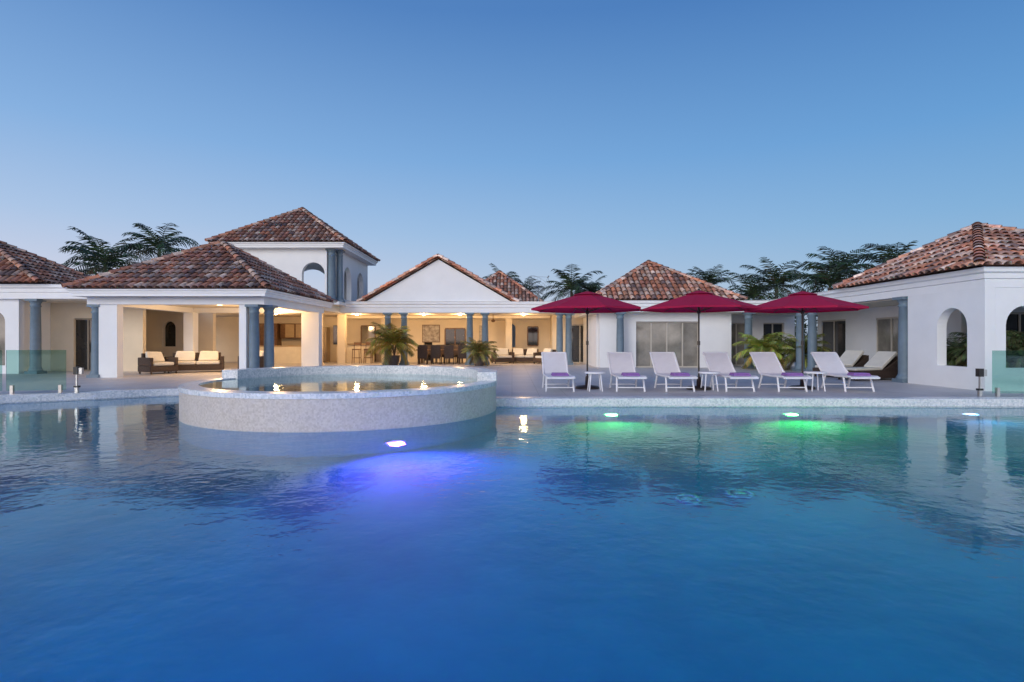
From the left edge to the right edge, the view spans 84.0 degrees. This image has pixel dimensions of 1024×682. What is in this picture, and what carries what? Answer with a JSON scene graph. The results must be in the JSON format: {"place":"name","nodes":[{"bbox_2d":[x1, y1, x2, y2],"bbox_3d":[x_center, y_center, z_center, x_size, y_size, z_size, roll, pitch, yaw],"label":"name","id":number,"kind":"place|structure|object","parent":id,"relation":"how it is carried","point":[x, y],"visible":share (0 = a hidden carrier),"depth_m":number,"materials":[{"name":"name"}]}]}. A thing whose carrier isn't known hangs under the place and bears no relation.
{"place":"outdoors","nodes":[
{"label":"outdoors","id":0,"kind":"place"},
{"bbox_2d":[238,351,263,368],"bbox_3d":[-10.300,0.791,22.800,1.000,0.818,0.840,0,0,30],"label":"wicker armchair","id":1,"kind":"object","parent":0,"point":[261,359],"visible":0.09,"depth_m":22.57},
{"bbox_2d":[205,207,380,305],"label":"tower","id":2,"kind":"structure","parent":0,"point":[297,243],"depth_m":27.57,"materials":[{"name":"paint"}]},
{"bbox_2d":[482,263,522,285],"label":"palm tree","id":3,"kind":"object","parent":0,"point":[495,270],"visible":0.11,"depth_m":42.95,"materials":[{"name":"green plant"}]},
{"bbox_2d":[0,362,1023,396],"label":"pool deck","id":4,"kind":"structure","parent":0,"point":[519,379],"depth_m":16.06,"materials":[{"name":"grey stone"}]},
{"bbox_2d":[6,350,62,393],"bbox_3d":[-11.287,0.682,12.475,2.650,0.965,0.143,0,0,-14],"label":"glass fence","id":5,"kind":"object","parent":4,"relation":"on","point":[12,389],"visible":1,"depth_m":12.56,"materials":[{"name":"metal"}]},
{"bbox_2d":[0,241,145,373],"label":"guest wing","id":6,"kind":"structure","parent":4,"relation":"on","point":[45,321],"depth_m":22.11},
{"bbox_2d":[0,313,91,370],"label":"windows","id":7,"kind":"structure","parent":6,"relation":"in","point":[83,325],"depth_m":22.61,"materials":[{"name":"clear glass"}]},
{"bbox_2d":[73,367,83,392],"bbox_3d":[-9.710,0.875,12.750,0.180,0.590,0.100,0,0,0],"label":"gate post","id":8,"kind":"object","parent":4,"relation":"on","point":[77,371],"visible":1,"depth_m":12.72,"materials":[{"name":"metal"}]},
{"bbox_2d":[58,226,160,275],"bbox_3d":[-26.943,-3.167,38.005,6.017,8.772,6.470,0,0,-45],"label":"palm tree","id":9,"kind":"object","parent":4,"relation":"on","point":[88,255],"visible":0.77,"depth_m":37.49,"materials":[{"name":"green plant"}]},
{"bbox_2d":[79,256,139,273],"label":"palm tree","id":10,"kind":"object","parent":4,"relation":"on","point":[101,265],"visible":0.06,"depth_m":40.34,"materials":[{"name":"green plant"}]},
{"bbox_2d":[110,223,199,265],"bbox_3d":[-24.809,-3.478,39.828,5.782,9.374,5.644,0,0,0],"label":"palm tree","id":11,"kind":"object","parent":4,"relation":"on","point":[159,244],"visible":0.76,"depth_m":39.43,"materials":[{"name":"green plant"}]},
{"bbox_2d":[138,351,177,374],"bbox_3d":[-13.000,0.791,20.900,0.840,0.818,1.000,0,0,30],"label":"wicker armchair","id":12,"kind":"object","parent":4,"relation":"on","point":[150,362],"visible":1,"depth_m":20.72,"materials":[{"name":"brown wicker"}]},
{"bbox_2d":[167,351,223,372],"bbox_3d":[-12.200,0.791,22.000,1.900,0.819,0.840,0,0,-25],"label":"wicker sofa","id":13,"kind":"object","parent":4,"relation":"on","point":[200,360],"visible":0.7,"depth_m":21.92,"materials":[{"name":"beige fabric"}]},
{"bbox_2d":[61,239,337,377],"bbox_3d":[-11.000,-1.330,21.550,6.690,5.060,7.187,0,0,0],"label":"cabana","id":14,"kind":"object","parent":4,"relation":"on","point":[219,276],"visible":0.98,"depth_m":18.78,"materials":[{"name":"tile"}]},
{"bbox_2d":[259,323,329,362],"bbox_3d":[-12.500,0.100,31.850,4.000,2.200,2.000,0,0,0],"label":"kitchen","id":15,"kind":"object","parent":4,"relation":"on","point":[287,354],"visible":0.48,"depth_m":32.20,"materials":[{"name":"brown wood"}]},
{"bbox_2d":[352,342,361,363],"bbox_3d":[-8.300,0.635,30.411,0.431,1.131,0.453,0,0,0],"label":"bar stool","id":16,"kind":"object","parent":4,"relation":"on","point":[357,343],"visible":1,"depth_m":30.57,"materials":[{"name":"brown wood"}]},
{"bbox_2d":[347,343,375,362],"bbox_3d":[-8.500,0.670,31.600,1.700,1.060,0.700,0,0,0],"label":"bar counter","id":17,"kind":"object","parent":4,"relation":"on","point":[362,347],"visible":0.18,"depth_m":31.35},
{"bbox_2d":[363,342,372,363],"bbox_3d":[-7.700,0.635,30.511,0.431,1.131,0.453,0,0,0],"label":"bar stool","id":18,"kind":"object","parent":4,"relation":"on","point":[367,343],"visible":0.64,"depth_m":30.66,"materials":[{"name":"brown wood"}]},
{"bbox_2d":[146,301,598,366],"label":"walls","id":19,"kind":"structure","parent":4,"relation":"on","point":[218,332],"depth_m":30.59,"materials":[{"name":"white paint"}]},
{"bbox_2d":[165,322,582,362],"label":"windows","id":20,"kind":"structure","parent":19,"relation":"attached to","point":[453,336],"depth_m":32.82,"materials":[{"name":"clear glass"}]},
{"bbox_2d":[368,260,508,300],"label":"pediment","id":21,"kind":"structure","parent":19,"relation":"on","point":[438,280],"depth_m":28.62,"materials":[{"name":"white paint"}]},
{"bbox_2d":[356,254,543,301],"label":"roof","id":22,"kind":"structure","parent":19,"relation":"on","point":[502,284],"depth_m":28.72,"materials":[{"name":"tile"}]},
{"bbox_2d":[364,322,418,364],"bbox_3d":[-5.779,0.189,27.568,2.573,2.265,2.888,0,0,-33],"label":"potted palm","id":23,"kind":"object","parent":4,"relation":"on","point":[393,339],"visible":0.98,"depth_m":27.32,"materials":[{"name":"plant"}]},
{"bbox_2d":[417,345,427,363],"bbox_3d":[-4.599,0.700,29.380,0.500,1.000,0.540,0,0,-2],"label":"dining chair","id":24,"kind":"object","parent":4,"relation":"on","point":[421,351],"visible":0.94,"depth_m":29.11,"materials":[{"name":"wicker"}]},
{"bbox_2d":[424,345,432,362],"bbox_3d":[-4.600,0.700,31.020,0.500,1.000,0.540,0,0,0],"label":"dining chair","id":25,"kind":"object","parent":4,"relation":"on","point":[429,352],"visible":0.33,"depth_m":31.23,"materials":[{"name":"wicker"}]},
{"bbox_2d":[431,345,441,363],"bbox_3d":[-3.901,0.700,29.380,0.500,1.000,0.540,0,0,3],"label":"dining chair","id":26,"kind":"object","parent":4,"relation":"on","point":[435,351],"visible":0.99,"depth_m":29.11,"materials":[{"name":"wicker"}]},
{"bbox_2d":[416,349,457,363],"bbox_3d":[-3.600,0.820,30.200,2.800,0.760,1.000,0,0,0],"label":"dining table","id":27,"kind":"object","parent":4,"relation":"on","point":[421,360],"visible":0.13,"depth_m":29.70,"materials":[{"name":"brown wood"}]},
{"bbox_2d":[435,345,443,362],"bbox_3d":[-3.900,0.700,31.020,0.500,1.000,0.540,0,0,0],"label":"dining chair","id":28,"kind":"object","parent":4,"relation":"on","point":[442,352],"visible":0.28,"depth_m":31.21,"materials":[{"name":"wicker"}]},
{"bbox_2d":[444,345,455,363],"bbox_3d":[-3.202,0.700,29.380,0.500,1.000,0.540,0,0,6],"label":"dining chair","id":29,"kind":"object","parent":4,"relation":"on","point":[448,351],"visible":1,"depth_m":29.12,"materials":[{"name":"wicker"}]},
{"bbox_2d":[448,345,457,362],"bbox_3d":[-3.200,0.700,31.020,0.500,1.000,0.540,0,0,0],"label":"dining chair","id":30,"kind":"object","parent":4,"relation":"on","point":[456,352],"visible":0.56,"depth_m":31.21,"materials":[{"name":"wicker"}]},
{"bbox_2d":[458,345,465,363],"bbox_3d":[-2.501,0.700,29.380,0.500,1.000,0.540,0,0,2],"label":"dining chair","id":31,"kind":"object","parent":4,"relation":"on","point":[460,351],"visible":0.56,"depth_m":29.11,"materials":[{"name":"wicker"}]},
{"bbox_2d":[382,313,573,364],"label":"columns","id":32,"kind":"structure","parent":4,"relation":"on","point":[559,335],"depth_m":28.55,"materials":[{"name":"blue paint"}]},
{"bbox_2d":[461,337,499,365],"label":"potted palm","id":33,"kind":"object","parent":4,"relation":"on","point":[474,348],"visible":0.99,"depth_m":27.37,"materials":[{"name":"plant"}]},
{"bbox_2d":[491,348,514,363],"bbox_3d":[-0.500,0.791,30.600,1.100,0.819,0.840,0,0,-15],"label":"wicker armchair","id":34,"kind":"object","parent":4,"relation":"on","point":[503,354],"visible":0.8,"depth_m":30.31,"materials":[{"name":"beige fabric"}]},
{"bbox_2d":[0,388,1023,406],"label":"swimming pool","id":35,"kind":"structure","parent":4,"relation":"in","point":[673,401],"depth_m":11.65,"materials":[{"name":"tile"}]},
{"bbox_2d":[178,365,496,431],"bbox_3d":[-3.246,1.853,11.354,5.891,2.487,5.892,0,0,0],"label":"raised spa","id":36,"kind":"object","parent":35,"relation":"on","point":[323,398],"visible":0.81,"depth_m":9.11,"materials":[{"name":"tile"}]},
{"bbox_2d":[0,396,1023,681],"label":"pool water","id":37,"kind":"structure","parent":35,"relation":"in","point":[148,540],"depth_m":3.72,"materials":[{"name":"blue liquid"}]},
{"bbox_2d":[509,348,538,362],"bbox_3d":[0.700,0.791,31.000,1.700,0.818,0.840,0,0,5],"label":"wicker sofa","id":38,"kind":"object","parent":4,"relation":"on","point":[523,355],"visible":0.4,"depth_m":31.05,"materials":[{"name":"beige fabric"}]},
{"bbox_2d":[533,348,555,363],"bbox_3d":[1.750,0.791,29.800,0.840,0.818,1.000,0,0,-40],"label":"wicker armchair","id":39,"kind":"object","parent":4,"relation":"on","point":[537,357],"visible":0.3,"depth_m":29.83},
{"bbox_2d":[541,352,574,391],"bbox_3d":[1.122,0.750,14.125,0.705,0.921,1.962,0,0,-1],"label":"sun lounger","id":40,"kind":"object","parent":4,"relation":"on","point":[554,365],"visible":1,"depth_m":14.61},
{"bbox_2d":[537,264,603,300],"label":"palm tree","id":41,"kind":"object","parent":4,"relation":"on","point":[571,283],"visible":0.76,"depth_m":41.57,"materials":[{"name":"green plant"}]},
{"bbox_2d":[531,289,641,389],"bbox_3d":[1.900,-0.050,14.350,2.661,2.500,2.661,0,0,-31],"label":"parasol","id":42,"kind":"object","parent":4,"relation":"on","point":[587,302],"visible":0.98,"depth_m":14.04,"materials":[{"name":"red fabric"}]},
{"bbox_2d":[585,371,604,390],"bbox_3d":[2.000,0.971,13.700,0.500,0.462,0.500,0,0,0],"label":"side table","id":43,"kind":"object","parent":4,"relation":"on","point":[590,373],"visible":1,"depth_m":13.57,"materials":[{"name":"white plastic"}]},
{"bbox_2d":[607,352,646,391],"bbox_3d":[2.822,0.750,14.125,0.705,0.921,1.962,0,0,2],"label":"sun lounger","id":44,"kind":"object","parent":4,"relation":"on","point":[621,365],"visible":0.99,"depth_m":14.61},
{"bbox_2d":[649,352,697,391],"bbox_3d":[3.973,0.750,14.125,0.705,0.921,1.962,0,0,0],"label":"sun lounger","id":45,"kind":"object","parent":4,"relation":"on","point":[665,365],"visible":0.96,"depth_m":14.59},
{"bbox_2d":[642,289,761,389],"bbox_3d":[4.630,-0.050,14.100,2.661,2.500,2.661,0,0,-43],"label":"parasol","id":46,"kind":"object","parent":4,"relation":"on","point":[698,302],"visible":0.94,"depth_m":13.77,"materials":[{"name":"red fabric"}]},
{"bbox_2d":[698,371,719,390],"bbox_3d":[4.750,0.971,13.700,0.500,0.462,0.500,0,0,0],"label":"side table","id":47,"kind":"object","parent":4,"relation":"on","point":[708,372],"visible":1,"depth_m":13.57,"materials":[{"name":"white plastic"}]},
{"bbox_2d":[686,264,736,286],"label":"palm tree","id":48,"kind":"object","parent":4,"relation":"on","point":[709,277],"visible":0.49,"depth_m":39.71,"materials":[{"name":"green plant"}]},
{"bbox_2d":[573,260,850,370],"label":"bedroom wing","id":49,"kind":"structure","parent":4,"relation":"on","point":[640,335],"depth_m":25.68,"materials":[{"name":"white paint"}]},
{"bbox_2d":[636,322,782,366],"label":"windows","id":50,"kind":"structure","parent":49,"relation":"in","point":[681,338],"depth_m":25.84,"materials":[{"name":"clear glass"}]},
{"bbox_2d":[702,352,758,391],"bbox_3d":[5.382,0.750,14.125,0.705,0.921,1.962,0,0,0],"label":"sun lounger","id":51,"kind":"object","parent":4,"relation":"on","point":[721,363],"visible":0.91,"depth_m":14.60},
{"bbox_2d":[727,272,787,299],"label":"palm tree","id":52,"kind":"object","parent":4,"relation":"on","point":[750,291],"visible":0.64,"depth_m":35.66,"materials":[{"name":"green plant"}]},
{"bbox_2d":[733,332,795,370],"bbox_3d":[10.719,0.610,23.831,2.675,1.992,2.712,0,0,0],"label":"potted palm","id":53,"kind":"object","parent":4,"relation":"on","point":[766,344],"visible":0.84,"depth_m":23.69,"materials":[{"name":"plant"}]},
{"bbox_2d":[740,257,807,299],"bbox_3d":[16.966,-2.089,36.921,4.468,6.579,4.388,0,0,0],"label":"palm tree","id":54,"kind":"object","parent":4,"relation":"on","point":[778,278],"visible":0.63,"depth_m":36.55,"materials":[{"name":"green plant"}]},
{"bbox_2d":[749,352,811,391],"bbox_3d":[6.623,0.750,14.125,0.705,0.921,1.962,0,0,0],"label":"sun lounger","id":55,"kind":"object","parent":4,"relation":"on","point":[767,364],"visible":0.98,"depth_m":14.56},
{"bbox_2d":[774,334,831,369],"bbox_3d":[11.837,0.676,23.182,2.167,2.052,2.487,0,0,26],"label":"potted palm","id":56,"kind":"object","parent":4,"relation":"on","point":[790,359],"visible":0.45,"depth_m":23.06,"materials":[{"name":"plant"}]},
{"bbox_2d":[744,289,868,389],"bbox_3d":[7.300,-0.050,14.300,2.661,2.500,2.661,0,0,-25],"label":"parasol","id":57,"kind":"object","parent":4,"relation":"on","point":[802,301],"visible":0.92,"depth_m":13.95,"materials":[{"name":"red fabric"}]},
{"bbox_2d":[804,371,826,390],"bbox_3d":[7.300,0.971,13.700,0.500,0.462,0.500,0,0,0],"label":"side table","id":58,"kind":"object","parent":4,"relation":"on","point":[814,372],"visible":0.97,"depth_m":13.57,"materials":[{"name":"white plastic"}]},
{"bbox_2d":[786,257,874,292],"bbox_3d":[18.853,-2.019,33.900,4.533,6.462,4.752,0,0,-41],"label":"palm tree","id":59,"kind":"object","parent":4,"relation":"on","point":[829,280],"visible":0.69,"depth_m":33.83,"materials":[{"name":"green plant"}]},
{"bbox_2d":[793,246,874,290],"bbox_3d":[20.466,-2.353,35.782,4.710,7.122,5.186,0,0,0],"label":"palm tree","id":60,"kind":"object","parent":4,"relation":"on","point":[842,256],"visible":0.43,"depth_m":35.55,"materials":[{"name":"green plant"}]},
{"bbox_2d":[813,350,868,376],"bbox_3d":[11.222,0.764,19.412,1.950,0.872,0.760,0,0,-28],"label":"wicker chaise","id":61,"kind":"object","parent":4,"relation":"on","point":[853,358],"visible":0.46,"depth_m":19.47,"materials":[{"name":"white fabric"}]},
{"bbox_2d":[811,352,879,391],"bbox_3d":[8.221,0.750,14.125,0.705,0.921,1.962,0,0,2],"label":"sun lounger","id":62,"kind":"object","parent":4,"relation":"on","point":[830,363],"visible":0.92,"depth_m":14.56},
{"bbox_2d":[836,351,897,380],"bbox_3d":[11.123,0.764,17.709,1.950,0.872,0.760,0,0,-20],"label":"wicker chaise","id":63,"kind":"object","parent":4,"relation":"on","point":[882,364],"visible":0.66,"depth_m":17.58,"materials":[{"name":"brown wicker"}]},
{"bbox_2d":[848,242,916,271],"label":"palm tree","id":64,"kind":"object","parent":4,"relation":"on","point":[890,255],"visible":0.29,"depth_m":33.97,"materials":[{"name":"green plant"}]},
{"bbox_2d":[817,222,1023,390],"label":"guest wing","id":65,"kind":"structure","parent":4,"relation":"on","point":[923,301],"depth_m":15.52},
{"bbox_2d":[822,312,1023,367],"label":"windows","id":66,"kind":"structure","parent":65,"relation":"in","point":[887,327],"depth_m":20.72,"materials":[{"name":"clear glass"}]},
{"bbox_2d":[946,335,966,366],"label":"potted palm","id":67,"kind":"object","parent":4,"relation":"on","point":[951,358],"visible":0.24,"depth_m":15.95,"materials":[{"name":"plant"}]},
{"bbox_2d":[975,368,986,396],"bbox_3d":[9.890,0.875,11.980,0.180,0.590,0.100,0,0,0],"label":"bollard light","id":68,"kind":"object","parent":4,"relation":"on","point":[979,373],"visible":1,"depth_m":11.95,"materials":[{"name":"metal"}]},
{"bbox_2d":[946,330,1023,367],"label":"potted palm","id":69,"kind":"object","parent":4,"relation":"on","point":[1009,351],"visible":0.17,"depth_m":15.09,"materials":[{"name":"plant"}]},
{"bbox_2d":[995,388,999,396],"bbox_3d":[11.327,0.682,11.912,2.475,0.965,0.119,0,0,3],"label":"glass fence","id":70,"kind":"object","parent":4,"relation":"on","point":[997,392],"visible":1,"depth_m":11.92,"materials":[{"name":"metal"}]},
{"bbox_2d":[1006,330,1023,367],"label":"potted palm","id":71,"kind":"object","parent":4,"relation":"on","point":[1020,334],"visible":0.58,"depth_m":14.61,"materials":[{"name":"plant"}]},
{"bbox_2d":[0,0,1023,336],"label":"sky","id":72,"kind":"structure","parent":0,"point":[527,138],"materials":[{"name":"blue"}]},
{"bbox_2d":[512,324,514,346],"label":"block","id":73,"kind":"structure","parent":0,"point":[513,335],"depth_m":36.20,"materials":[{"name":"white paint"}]},
{"bbox_2d":[514,277,544,296],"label":"palm tree","id":74,"kind":"object","parent":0,"point":[529,285],"visible":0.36,"depth_m":43.79,"materials":[{"name":"green plant"}]},
{"bbox_2d":[529,275,550,300],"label":"palm tree","id":75,"kind":"object","parent":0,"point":[541,292],"visible":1,"depth_m":34.46,"materials":[{"name":"green plant"}]},
{"bbox_2d":[565,275,606,295],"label":"palm tree","id":76,"kind":"object","parent":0,"point":[593,290],"visible":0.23,"depth_m":42.60,"materials":[{"name":"green plant"}]},
{"bbox_2d":[769,299,816,340],"bbox_3d":[20.498,-1.235,37.955,18.762,4.207,4.811,0,0,9],"label":"background foliage","id":77,"kind":"object","parent":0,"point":[805,325],"visible":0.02,"depth_m":37.32,"materials":[{"name":"green plant"}]}
]}

